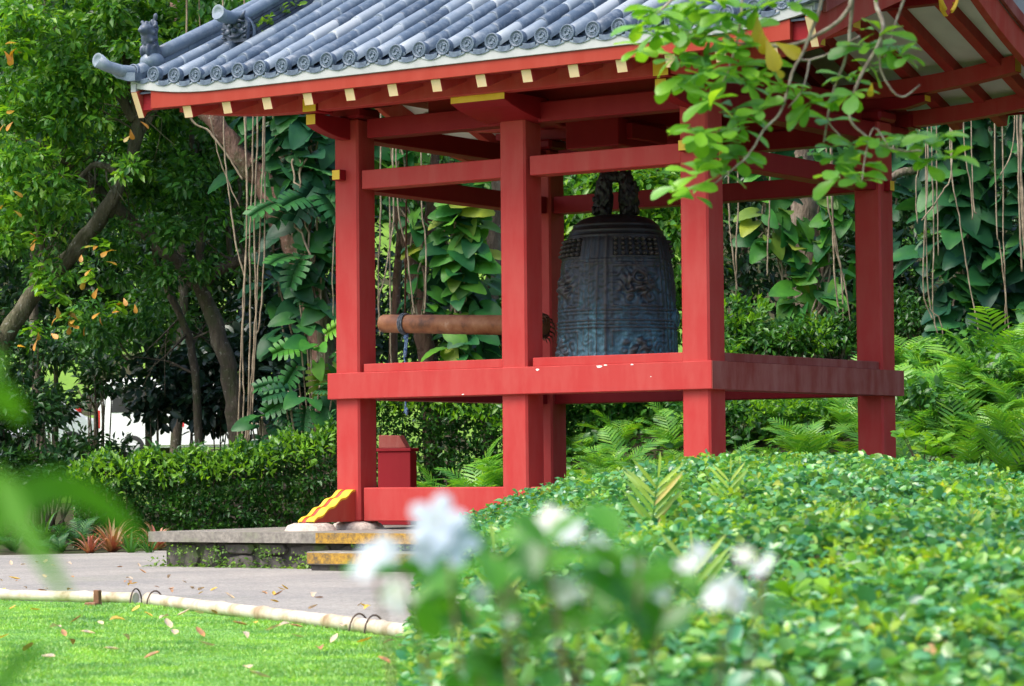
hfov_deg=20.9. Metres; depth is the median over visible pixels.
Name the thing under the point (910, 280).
shrub
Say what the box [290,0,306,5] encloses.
roof weed
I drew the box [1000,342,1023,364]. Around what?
fern
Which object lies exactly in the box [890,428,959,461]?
sapling
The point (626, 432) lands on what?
fern
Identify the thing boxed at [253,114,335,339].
climbing vine
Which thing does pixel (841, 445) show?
fern
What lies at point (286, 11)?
roof weed
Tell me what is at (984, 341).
fern
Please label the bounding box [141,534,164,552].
strappy plant
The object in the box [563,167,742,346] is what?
background tree
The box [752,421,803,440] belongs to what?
fern
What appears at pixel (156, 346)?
background tree
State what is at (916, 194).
hanging root
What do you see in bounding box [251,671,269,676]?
fallen leaf
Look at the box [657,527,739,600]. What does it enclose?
young fern
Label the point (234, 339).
shrub
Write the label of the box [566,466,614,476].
fern
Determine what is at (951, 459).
fern
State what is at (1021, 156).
hanging root
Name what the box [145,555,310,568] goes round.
weeds
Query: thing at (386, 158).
climbing vine
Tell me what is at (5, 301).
background tree
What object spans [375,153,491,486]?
background tree
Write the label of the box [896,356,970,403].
fern
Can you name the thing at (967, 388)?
fern
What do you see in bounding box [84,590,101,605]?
wooden stake
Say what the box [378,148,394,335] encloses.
hanging root
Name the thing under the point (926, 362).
fern
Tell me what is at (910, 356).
fern
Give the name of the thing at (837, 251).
hanging root
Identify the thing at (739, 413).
shrub
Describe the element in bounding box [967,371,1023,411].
fern
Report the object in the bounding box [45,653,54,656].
fallen leaf
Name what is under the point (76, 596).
bamboo edging
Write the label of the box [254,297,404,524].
shrub
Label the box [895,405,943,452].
fern
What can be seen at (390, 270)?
hanging root
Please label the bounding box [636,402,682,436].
fern
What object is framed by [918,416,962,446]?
fern
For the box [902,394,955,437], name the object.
fern
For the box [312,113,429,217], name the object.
background tree
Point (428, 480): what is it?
fern
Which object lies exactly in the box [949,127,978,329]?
hanging root
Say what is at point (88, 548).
bromeliad
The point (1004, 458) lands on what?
fern
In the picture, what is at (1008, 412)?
fern
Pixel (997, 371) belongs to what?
fern
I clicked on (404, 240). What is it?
hanging root
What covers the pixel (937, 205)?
hanging root
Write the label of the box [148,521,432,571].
stone platform
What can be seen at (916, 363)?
fern
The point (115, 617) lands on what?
fallen leaf
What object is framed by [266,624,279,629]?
fallen leaf
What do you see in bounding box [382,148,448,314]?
climbing vine
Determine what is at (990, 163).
background tree
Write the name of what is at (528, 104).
bell house
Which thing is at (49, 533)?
fern
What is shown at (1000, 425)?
fern
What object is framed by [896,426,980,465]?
fern
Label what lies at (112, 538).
bromeliad
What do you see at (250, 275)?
hanging root
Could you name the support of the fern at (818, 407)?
on the ground at (22, 549)
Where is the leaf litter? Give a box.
[446,470,1021,684]
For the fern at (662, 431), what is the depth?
39.45 m
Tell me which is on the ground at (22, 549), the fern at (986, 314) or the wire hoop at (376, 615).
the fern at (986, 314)
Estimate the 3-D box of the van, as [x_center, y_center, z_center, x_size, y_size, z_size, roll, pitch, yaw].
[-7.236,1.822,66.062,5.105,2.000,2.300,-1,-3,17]
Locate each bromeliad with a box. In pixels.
[72,530,108,552]
[79,522,145,551]
[114,534,152,552]
[137,522,170,549]
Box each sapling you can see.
[770,577,856,606]
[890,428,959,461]
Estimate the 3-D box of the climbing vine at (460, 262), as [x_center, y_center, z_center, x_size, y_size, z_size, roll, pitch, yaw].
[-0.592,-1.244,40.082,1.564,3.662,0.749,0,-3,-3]
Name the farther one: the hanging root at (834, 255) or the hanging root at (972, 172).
the hanging root at (834, 255)
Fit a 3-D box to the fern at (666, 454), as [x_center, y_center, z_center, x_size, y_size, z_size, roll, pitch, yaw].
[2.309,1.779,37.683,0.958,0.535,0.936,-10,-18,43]
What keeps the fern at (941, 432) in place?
on the ground at (22, 549)
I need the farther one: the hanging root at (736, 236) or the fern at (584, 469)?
the hanging root at (736, 236)
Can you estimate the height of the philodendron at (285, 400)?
2.384 m
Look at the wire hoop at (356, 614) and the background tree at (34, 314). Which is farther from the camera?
the background tree at (34, 314)
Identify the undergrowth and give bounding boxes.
[417,140,1023,521]
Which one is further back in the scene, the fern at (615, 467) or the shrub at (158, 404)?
the shrub at (158, 404)
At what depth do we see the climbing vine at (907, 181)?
42.71 m
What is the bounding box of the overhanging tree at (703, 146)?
[610,0,979,207]
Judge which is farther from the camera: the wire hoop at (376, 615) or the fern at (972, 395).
the fern at (972, 395)
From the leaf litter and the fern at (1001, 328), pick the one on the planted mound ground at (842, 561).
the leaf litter
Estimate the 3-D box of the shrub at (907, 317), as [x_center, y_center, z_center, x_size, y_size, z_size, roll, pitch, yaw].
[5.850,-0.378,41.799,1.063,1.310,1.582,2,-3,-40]
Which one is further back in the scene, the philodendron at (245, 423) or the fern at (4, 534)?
the philodendron at (245, 423)
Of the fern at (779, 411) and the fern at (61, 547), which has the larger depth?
the fern at (779, 411)
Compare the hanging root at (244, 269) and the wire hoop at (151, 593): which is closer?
the wire hoop at (151, 593)
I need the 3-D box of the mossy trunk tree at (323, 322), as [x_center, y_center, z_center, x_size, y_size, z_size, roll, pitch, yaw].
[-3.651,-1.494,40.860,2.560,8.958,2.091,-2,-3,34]
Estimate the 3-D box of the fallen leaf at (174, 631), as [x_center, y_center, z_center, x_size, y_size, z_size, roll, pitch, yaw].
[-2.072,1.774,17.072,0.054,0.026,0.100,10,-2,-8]
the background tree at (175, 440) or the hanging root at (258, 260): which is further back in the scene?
the background tree at (175, 440)
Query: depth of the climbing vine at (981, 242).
40.57 m
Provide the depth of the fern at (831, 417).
38.42 m
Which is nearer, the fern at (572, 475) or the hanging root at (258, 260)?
the fern at (572, 475)
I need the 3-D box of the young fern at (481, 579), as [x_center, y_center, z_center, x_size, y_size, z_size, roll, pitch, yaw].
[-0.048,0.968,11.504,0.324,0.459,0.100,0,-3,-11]
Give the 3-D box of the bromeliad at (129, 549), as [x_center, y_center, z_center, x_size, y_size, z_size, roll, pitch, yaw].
[-4.880,2.552,35.868,0.594,0.323,0.629,0,-3,-6]
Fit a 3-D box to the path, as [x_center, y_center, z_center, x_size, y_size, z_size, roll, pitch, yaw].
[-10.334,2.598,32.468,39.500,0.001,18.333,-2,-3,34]
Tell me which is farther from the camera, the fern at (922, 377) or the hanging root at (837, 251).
the hanging root at (837, 251)
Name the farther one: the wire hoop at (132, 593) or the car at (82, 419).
the car at (82, 419)
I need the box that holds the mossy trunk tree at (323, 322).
[179,0,336,523]
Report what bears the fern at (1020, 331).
on the ground at (22, 549)
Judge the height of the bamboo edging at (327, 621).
0.112 m
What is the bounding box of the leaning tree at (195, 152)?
[9,108,329,527]
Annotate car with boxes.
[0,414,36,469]
[28,393,93,447]
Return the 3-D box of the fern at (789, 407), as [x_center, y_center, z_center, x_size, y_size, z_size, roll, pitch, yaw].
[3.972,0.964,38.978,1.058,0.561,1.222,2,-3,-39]
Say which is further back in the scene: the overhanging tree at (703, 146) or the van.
the van
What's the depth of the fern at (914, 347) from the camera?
40.05 m
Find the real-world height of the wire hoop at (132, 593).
0.179 m
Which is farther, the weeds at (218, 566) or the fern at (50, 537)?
the fern at (50, 537)
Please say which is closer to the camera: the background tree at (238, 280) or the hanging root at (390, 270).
the hanging root at (390, 270)
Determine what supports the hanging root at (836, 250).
hanging from the pale trunk tree at (808, 209)
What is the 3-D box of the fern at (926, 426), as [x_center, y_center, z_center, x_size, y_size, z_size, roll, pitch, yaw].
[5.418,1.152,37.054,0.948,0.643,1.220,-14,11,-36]
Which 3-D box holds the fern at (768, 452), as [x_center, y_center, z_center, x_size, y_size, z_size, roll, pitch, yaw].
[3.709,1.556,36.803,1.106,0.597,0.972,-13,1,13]
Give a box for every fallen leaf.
[22,642,32,647]
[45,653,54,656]
[109,615,124,619]
[144,651,158,657]
[165,618,172,627]
[171,629,178,633]
[196,626,204,636]
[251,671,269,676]
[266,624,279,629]
[330,633,337,642]
[357,637,371,641]
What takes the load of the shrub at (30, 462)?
on the ground at (22, 549)
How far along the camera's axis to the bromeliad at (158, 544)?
37.09 m
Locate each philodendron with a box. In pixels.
[231,407,303,524]
[252,376,336,509]
[268,320,336,506]
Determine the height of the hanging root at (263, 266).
4.717 m
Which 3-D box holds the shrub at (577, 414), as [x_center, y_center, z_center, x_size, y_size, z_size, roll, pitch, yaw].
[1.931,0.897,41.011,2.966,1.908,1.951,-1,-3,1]
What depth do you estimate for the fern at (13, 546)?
36.52 m
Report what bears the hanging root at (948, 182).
hanging from the dark trunk tree at (900, 172)
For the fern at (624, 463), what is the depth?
37.53 m
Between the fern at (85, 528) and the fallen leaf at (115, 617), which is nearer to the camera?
the fallen leaf at (115, 617)
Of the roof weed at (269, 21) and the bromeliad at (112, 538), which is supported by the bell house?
the roof weed at (269, 21)
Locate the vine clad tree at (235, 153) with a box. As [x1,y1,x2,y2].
[109,0,335,522]
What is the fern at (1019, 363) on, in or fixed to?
on the ground at (22, 549)
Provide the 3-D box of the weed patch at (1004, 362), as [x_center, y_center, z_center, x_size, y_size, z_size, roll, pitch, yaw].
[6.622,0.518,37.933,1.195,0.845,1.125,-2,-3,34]
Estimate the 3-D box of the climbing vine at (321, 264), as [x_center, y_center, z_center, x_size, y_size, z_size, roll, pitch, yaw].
[-2.711,-1.901,39.955,1.432,3.327,0.649,0,-3,-5]
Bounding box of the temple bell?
[555,170,679,356]
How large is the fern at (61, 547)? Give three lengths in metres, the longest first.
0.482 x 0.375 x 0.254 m
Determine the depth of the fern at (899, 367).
37.70 m
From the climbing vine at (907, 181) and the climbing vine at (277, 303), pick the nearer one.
the climbing vine at (277, 303)
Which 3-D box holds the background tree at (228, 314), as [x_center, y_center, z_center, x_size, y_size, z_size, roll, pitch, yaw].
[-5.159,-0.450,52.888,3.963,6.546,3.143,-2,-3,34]
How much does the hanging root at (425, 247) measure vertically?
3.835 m
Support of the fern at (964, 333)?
on the ground at (22, 549)
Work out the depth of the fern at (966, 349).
37.77 m
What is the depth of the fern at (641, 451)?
38.77 m
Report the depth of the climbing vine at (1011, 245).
40.31 m
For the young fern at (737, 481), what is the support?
on the planted mound ground at (842, 561)
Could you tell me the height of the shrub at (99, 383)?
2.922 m
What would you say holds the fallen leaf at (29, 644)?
on the lawn at (173, 650)
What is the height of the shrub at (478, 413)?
2.405 m
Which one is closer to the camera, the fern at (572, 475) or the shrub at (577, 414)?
the fern at (572, 475)
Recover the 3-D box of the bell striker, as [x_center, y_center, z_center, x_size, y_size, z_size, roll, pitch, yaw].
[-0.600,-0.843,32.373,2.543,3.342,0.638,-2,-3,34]
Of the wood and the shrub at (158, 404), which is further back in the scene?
the wood
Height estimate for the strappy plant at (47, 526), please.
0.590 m
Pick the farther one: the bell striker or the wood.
the wood
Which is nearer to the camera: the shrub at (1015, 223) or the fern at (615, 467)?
the fern at (615, 467)
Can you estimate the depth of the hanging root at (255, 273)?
39.79 m
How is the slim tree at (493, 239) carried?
on the ground at (22, 549)
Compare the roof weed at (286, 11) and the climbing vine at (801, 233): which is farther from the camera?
the climbing vine at (801, 233)
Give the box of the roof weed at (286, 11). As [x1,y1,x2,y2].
[280,2,290,12]
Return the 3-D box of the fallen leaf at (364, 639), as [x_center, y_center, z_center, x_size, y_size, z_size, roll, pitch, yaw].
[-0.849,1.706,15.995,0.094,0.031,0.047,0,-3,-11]
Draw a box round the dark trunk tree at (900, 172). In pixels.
[892,166,979,307]
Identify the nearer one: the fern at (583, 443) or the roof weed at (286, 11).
the roof weed at (286, 11)
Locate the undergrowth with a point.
(590, 432)
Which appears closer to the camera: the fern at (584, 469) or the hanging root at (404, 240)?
the fern at (584, 469)
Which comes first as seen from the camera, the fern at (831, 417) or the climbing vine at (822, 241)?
the fern at (831, 417)
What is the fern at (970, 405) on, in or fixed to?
on the ground at (22, 549)
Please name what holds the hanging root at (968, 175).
hanging from the dark trunk tree at (900, 172)
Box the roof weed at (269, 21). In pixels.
[261,12,273,25]
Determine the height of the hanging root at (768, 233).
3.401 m
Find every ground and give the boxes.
[0,171,1022,554]
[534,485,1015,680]
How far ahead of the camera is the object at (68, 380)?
76.04 m
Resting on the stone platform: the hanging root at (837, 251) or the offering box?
the offering box
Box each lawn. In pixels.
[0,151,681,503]
[0,602,396,685]
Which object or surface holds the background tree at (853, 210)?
on the ground at (22, 549)
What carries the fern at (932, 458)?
on the ground at (22, 549)
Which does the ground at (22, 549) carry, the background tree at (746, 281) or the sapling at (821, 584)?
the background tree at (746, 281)
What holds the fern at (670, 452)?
on the ground at (22, 549)
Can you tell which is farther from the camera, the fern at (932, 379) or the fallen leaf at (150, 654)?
the fern at (932, 379)
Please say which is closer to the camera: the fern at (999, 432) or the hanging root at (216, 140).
the fern at (999, 432)
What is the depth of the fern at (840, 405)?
38.69 m
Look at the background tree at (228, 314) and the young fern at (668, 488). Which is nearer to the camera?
the young fern at (668, 488)
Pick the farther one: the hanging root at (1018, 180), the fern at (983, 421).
the hanging root at (1018, 180)
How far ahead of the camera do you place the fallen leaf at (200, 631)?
17.05 m
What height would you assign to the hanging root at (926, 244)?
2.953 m
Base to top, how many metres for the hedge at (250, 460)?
1.932 m
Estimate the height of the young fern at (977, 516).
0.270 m
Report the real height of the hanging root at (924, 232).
4.565 m
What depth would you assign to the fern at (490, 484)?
38.13 m
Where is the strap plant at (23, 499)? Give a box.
[0,352,142,685]
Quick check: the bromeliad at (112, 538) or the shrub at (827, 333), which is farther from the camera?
the shrub at (827, 333)
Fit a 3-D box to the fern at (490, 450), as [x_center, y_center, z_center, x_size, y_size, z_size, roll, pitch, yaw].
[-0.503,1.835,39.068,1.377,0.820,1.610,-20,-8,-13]
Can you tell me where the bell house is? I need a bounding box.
[92,0,1023,522]
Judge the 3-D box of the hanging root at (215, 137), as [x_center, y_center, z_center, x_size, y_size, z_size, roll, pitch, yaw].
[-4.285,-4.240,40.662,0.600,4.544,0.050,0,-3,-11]
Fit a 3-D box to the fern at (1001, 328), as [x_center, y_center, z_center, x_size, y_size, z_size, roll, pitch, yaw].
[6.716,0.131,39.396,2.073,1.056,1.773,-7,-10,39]
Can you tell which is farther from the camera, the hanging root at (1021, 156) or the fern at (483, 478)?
the hanging root at (1021, 156)
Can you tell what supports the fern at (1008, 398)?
on the ground at (22, 549)
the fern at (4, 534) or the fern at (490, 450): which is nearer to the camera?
the fern at (4, 534)
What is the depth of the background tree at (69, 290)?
54.52 m
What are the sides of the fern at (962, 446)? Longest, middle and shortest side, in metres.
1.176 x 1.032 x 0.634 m
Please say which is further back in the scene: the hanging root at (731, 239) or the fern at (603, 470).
the hanging root at (731, 239)
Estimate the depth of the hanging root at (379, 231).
39.89 m
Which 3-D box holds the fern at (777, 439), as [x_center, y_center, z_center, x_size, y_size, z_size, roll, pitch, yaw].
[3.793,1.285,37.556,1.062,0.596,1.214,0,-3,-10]
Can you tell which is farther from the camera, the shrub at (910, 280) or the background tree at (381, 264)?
the background tree at (381, 264)
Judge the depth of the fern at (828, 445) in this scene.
37.29 m
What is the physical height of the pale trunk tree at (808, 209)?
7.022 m
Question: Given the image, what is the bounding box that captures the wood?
[0,0,1010,223]
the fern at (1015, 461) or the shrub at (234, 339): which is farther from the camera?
the shrub at (234, 339)
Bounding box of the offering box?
[376,435,418,524]
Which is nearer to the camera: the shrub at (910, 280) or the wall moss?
the wall moss
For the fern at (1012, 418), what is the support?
on the ground at (22, 549)
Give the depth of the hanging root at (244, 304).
39.79 m
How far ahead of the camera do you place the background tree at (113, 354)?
56.82 m
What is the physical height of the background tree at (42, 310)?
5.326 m
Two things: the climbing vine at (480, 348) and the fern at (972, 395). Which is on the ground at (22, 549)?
the fern at (972, 395)
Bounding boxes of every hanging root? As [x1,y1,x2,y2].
[186,0,242,179]
[199,0,239,207]
[222,0,246,281]
[237,0,247,436]
[241,116,246,441]
[245,116,263,438]
[247,116,253,445]
[248,116,257,440]
[252,116,265,413]
[332,206,335,315]
[377,114,381,317]
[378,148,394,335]
[389,197,391,362]
[395,149,414,312]
[420,152,426,313]
[728,174,737,288]
[735,171,738,291]
[766,152,770,275]
[826,148,843,321]
[830,148,850,320]
[832,149,839,311]
[915,129,919,223]
[921,129,952,220]
[922,127,933,319]
[925,143,942,333]
[931,126,937,332]
[936,126,938,255]
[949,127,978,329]
[963,122,972,219]
[971,121,976,213]
[994,124,1009,327]
[999,115,1014,175]
[1002,126,1006,329]
[1016,115,1022,271]
[1019,115,1023,224]
[1020,115,1023,248]
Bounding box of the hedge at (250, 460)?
[66,409,336,548]
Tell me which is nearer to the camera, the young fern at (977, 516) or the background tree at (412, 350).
the young fern at (977, 516)
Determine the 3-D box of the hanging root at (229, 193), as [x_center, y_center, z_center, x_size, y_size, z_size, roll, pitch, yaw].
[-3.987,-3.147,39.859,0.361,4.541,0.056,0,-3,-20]
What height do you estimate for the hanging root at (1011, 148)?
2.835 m
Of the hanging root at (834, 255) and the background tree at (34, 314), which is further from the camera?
the background tree at (34, 314)
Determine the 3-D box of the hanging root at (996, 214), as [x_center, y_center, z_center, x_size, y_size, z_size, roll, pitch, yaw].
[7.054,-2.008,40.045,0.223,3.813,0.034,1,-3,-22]
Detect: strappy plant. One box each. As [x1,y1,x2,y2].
[12,509,73,541]
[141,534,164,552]
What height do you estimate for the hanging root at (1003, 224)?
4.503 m
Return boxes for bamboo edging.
[0,588,138,602]
[142,592,404,637]
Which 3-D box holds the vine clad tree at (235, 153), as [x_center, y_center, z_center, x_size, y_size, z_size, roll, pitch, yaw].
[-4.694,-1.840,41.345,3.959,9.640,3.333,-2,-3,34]
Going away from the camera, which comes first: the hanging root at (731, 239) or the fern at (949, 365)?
the fern at (949, 365)
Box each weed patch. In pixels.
[895,372,972,445]
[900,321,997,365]
[954,351,1023,402]
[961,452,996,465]
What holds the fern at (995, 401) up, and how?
on the ground at (22, 549)
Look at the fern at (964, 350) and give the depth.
39.37 m
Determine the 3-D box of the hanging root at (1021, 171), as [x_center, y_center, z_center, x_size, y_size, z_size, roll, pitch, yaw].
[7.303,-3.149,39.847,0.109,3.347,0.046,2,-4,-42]
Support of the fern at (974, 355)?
on the ground at (22, 549)
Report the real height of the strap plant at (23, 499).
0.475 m
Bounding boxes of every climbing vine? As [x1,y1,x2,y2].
[208,116,327,365]
[243,158,376,290]
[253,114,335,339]
[290,114,335,325]
[373,108,429,168]
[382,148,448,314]
[418,158,501,361]
[420,266,501,359]
[730,150,851,343]
[785,146,855,337]
[836,126,944,348]
[893,115,1023,350]
[979,116,1023,348]
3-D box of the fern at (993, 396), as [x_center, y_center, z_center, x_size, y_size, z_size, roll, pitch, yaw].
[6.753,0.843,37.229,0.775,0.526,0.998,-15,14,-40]
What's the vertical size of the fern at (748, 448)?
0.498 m
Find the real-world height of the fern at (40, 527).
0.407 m
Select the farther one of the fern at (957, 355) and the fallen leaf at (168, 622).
the fern at (957, 355)
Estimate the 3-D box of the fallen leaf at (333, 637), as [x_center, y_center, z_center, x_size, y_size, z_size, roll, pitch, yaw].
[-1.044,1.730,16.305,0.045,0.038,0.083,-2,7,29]
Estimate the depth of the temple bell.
30.80 m
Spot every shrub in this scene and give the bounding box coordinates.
[0,306,134,537]
[26,345,150,525]
[109,329,263,518]
[197,270,331,522]
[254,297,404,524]
[343,493,795,685]
[376,401,502,521]
[566,338,740,457]
[662,398,853,447]
[724,290,797,355]
[765,301,856,359]
[819,148,938,327]
[893,278,931,346]
[987,180,1018,318]
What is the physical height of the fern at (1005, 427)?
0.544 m
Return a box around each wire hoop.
[129,588,141,602]
[146,590,161,603]
[348,613,366,630]
[364,614,380,632]
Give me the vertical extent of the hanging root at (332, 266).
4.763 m
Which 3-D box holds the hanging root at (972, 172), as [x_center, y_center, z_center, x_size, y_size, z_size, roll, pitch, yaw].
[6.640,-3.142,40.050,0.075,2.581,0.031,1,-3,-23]
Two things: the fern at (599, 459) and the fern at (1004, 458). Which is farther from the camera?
the fern at (599, 459)
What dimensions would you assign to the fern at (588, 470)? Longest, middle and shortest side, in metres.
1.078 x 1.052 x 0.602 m
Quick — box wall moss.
[167,542,414,565]
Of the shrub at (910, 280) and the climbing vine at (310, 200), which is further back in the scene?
the shrub at (910, 280)
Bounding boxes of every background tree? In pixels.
[0,0,150,464]
[0,136,64,357]
[0,189,139,446]
[0,253,61,393]
[53,305,144,449]
[66,198,235,490]
[73,0,238,494]
[132,297,237,482]
[155,190,314,374]
[186,8,335,493]
[252,179,403,321]
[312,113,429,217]
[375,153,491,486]
[375,246,485,362]
[439,274,501,351]
[474,173,616,414]
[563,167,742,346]
[643,147,839,351]
[760,128,932,305]
[895,115,1023,240]
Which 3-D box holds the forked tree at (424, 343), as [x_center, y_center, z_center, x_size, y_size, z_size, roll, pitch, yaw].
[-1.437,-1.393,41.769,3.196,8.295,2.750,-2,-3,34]
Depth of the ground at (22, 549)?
42.33 m
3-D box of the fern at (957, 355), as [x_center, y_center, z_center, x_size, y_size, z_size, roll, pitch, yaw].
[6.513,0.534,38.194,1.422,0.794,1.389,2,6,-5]
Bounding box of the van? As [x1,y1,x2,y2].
[98,378,312,456]
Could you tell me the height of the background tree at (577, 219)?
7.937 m
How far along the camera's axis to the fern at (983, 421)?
36.51 m
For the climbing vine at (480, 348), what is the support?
attached to the forked tree at (424, 343)
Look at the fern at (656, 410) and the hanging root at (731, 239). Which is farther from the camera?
the hanging root at (731, 239)
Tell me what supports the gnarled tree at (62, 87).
on the ground at (22, 549)
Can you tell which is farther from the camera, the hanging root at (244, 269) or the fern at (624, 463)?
the hanging root at (244, 269)
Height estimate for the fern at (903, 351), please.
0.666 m
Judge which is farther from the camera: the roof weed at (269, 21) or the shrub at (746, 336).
the shrub at (746, 336)
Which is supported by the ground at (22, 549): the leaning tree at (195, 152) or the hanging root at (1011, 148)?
the leaning tree at (195, 152)
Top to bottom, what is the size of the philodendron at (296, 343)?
3.220 m
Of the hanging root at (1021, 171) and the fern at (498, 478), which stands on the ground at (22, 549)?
the fern at (498, 478)
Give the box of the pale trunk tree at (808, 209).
[790,149,828,315]
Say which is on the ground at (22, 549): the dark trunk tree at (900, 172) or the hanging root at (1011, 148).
the dark trunk tree at (900, 172)
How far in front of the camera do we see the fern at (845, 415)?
37.98 m
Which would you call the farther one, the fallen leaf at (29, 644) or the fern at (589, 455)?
the fern at (589, 455)
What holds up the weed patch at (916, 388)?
on the ground at (22, 549)
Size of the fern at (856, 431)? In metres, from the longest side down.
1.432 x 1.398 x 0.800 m
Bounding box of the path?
[0,551,413,634]
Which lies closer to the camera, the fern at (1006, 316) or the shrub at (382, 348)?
the fern at (1006, 316)
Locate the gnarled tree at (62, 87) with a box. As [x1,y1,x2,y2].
[0,0,209,366]
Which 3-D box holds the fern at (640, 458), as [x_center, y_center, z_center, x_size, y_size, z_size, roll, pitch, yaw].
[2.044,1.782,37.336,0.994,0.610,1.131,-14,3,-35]
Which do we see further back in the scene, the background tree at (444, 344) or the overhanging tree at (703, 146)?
the background tree at (444, 344)
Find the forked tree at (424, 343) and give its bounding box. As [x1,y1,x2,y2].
[388,154,441,485]
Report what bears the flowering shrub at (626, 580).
on the lawn at (173, 650)
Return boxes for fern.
[0,529,11,544]
[0,532,21,551]
[36,522,51,536]
[37,522,71,549]
[43,534,54,550]
[44,533,73,552]
[52,516,97,549]
[416,461,436,486]
[418,459,501,486]
[430,435,502,486]
[463,481,499,486]
[472,524,524,589]
[475,458,502,485]
[566,433,608,455]
[566,439,619,469]
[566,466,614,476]
[566,469,582,477]
[567,465,610,475]
[572,461,615,474]
[575,444,637,468]
[576,409,641,445]
[582,426,669,467]
[586,460,655,474]
[611,461,633,469]
[615,460,643,467]
[619,455,673,465]
[621,451,683,521]
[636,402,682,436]
[642,409,683,449]
[649,450,683,463]
[651,449,679,460]
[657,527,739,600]
[706,457,747,498]
[726,440,759,454]
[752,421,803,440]
[754,435,826,456]
[761,422,855,454]
[762,417,836,452]
[763,400,823,433]
[770,399,829,418]
[786,398,857,424]
[795,429,844,452]
[810,398,841,416]
[822,398,857,439]
[824,436,857,454]
[826,397,857,427]
[830,422,937,459]
[833,363,961,427]
[894,335,931,364]
[895,353,947,381]
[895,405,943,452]
[895,407,945,435]
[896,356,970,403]
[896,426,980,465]
[896,449,935,461]
[898,337,929,376]
[901,347,939,368]
[901,355,937,376]
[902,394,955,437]
[905,337,1023,391]
[906,366,943,398]
[908,455,962,464]
[914,391,990,452]
[918,306,1023,354]
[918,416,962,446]
[923,367,1008,408]
[924,346,1020,363]
[926,373,1023,432]
[930,350,1006,377]
[932,337,1022,370]
[937,426,995,461]
[938,327,1023,406]
[939,402,1014,437]
[942,353,1023,404]
[943,373,999,410]
[949,408,1023,446]
[952,500,986,529]
[960,304,1014,329]
[963,361,1023,405]
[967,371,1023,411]
[968,422,1023,472]
[969,331,1006,352]
[973,353,1023,397]
[977,422,1023,465]
[978,420,1023,439]
[979,407,1023,453]
[979,451,1023,473]
[984,390,1023,416]
[986,405,1023,428]
[988,387,1023,410]
[993,303,1023,332]
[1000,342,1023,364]
[1010,322,1023,352]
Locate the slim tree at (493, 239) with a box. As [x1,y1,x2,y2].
[480,181,500,459]
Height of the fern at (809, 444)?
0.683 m

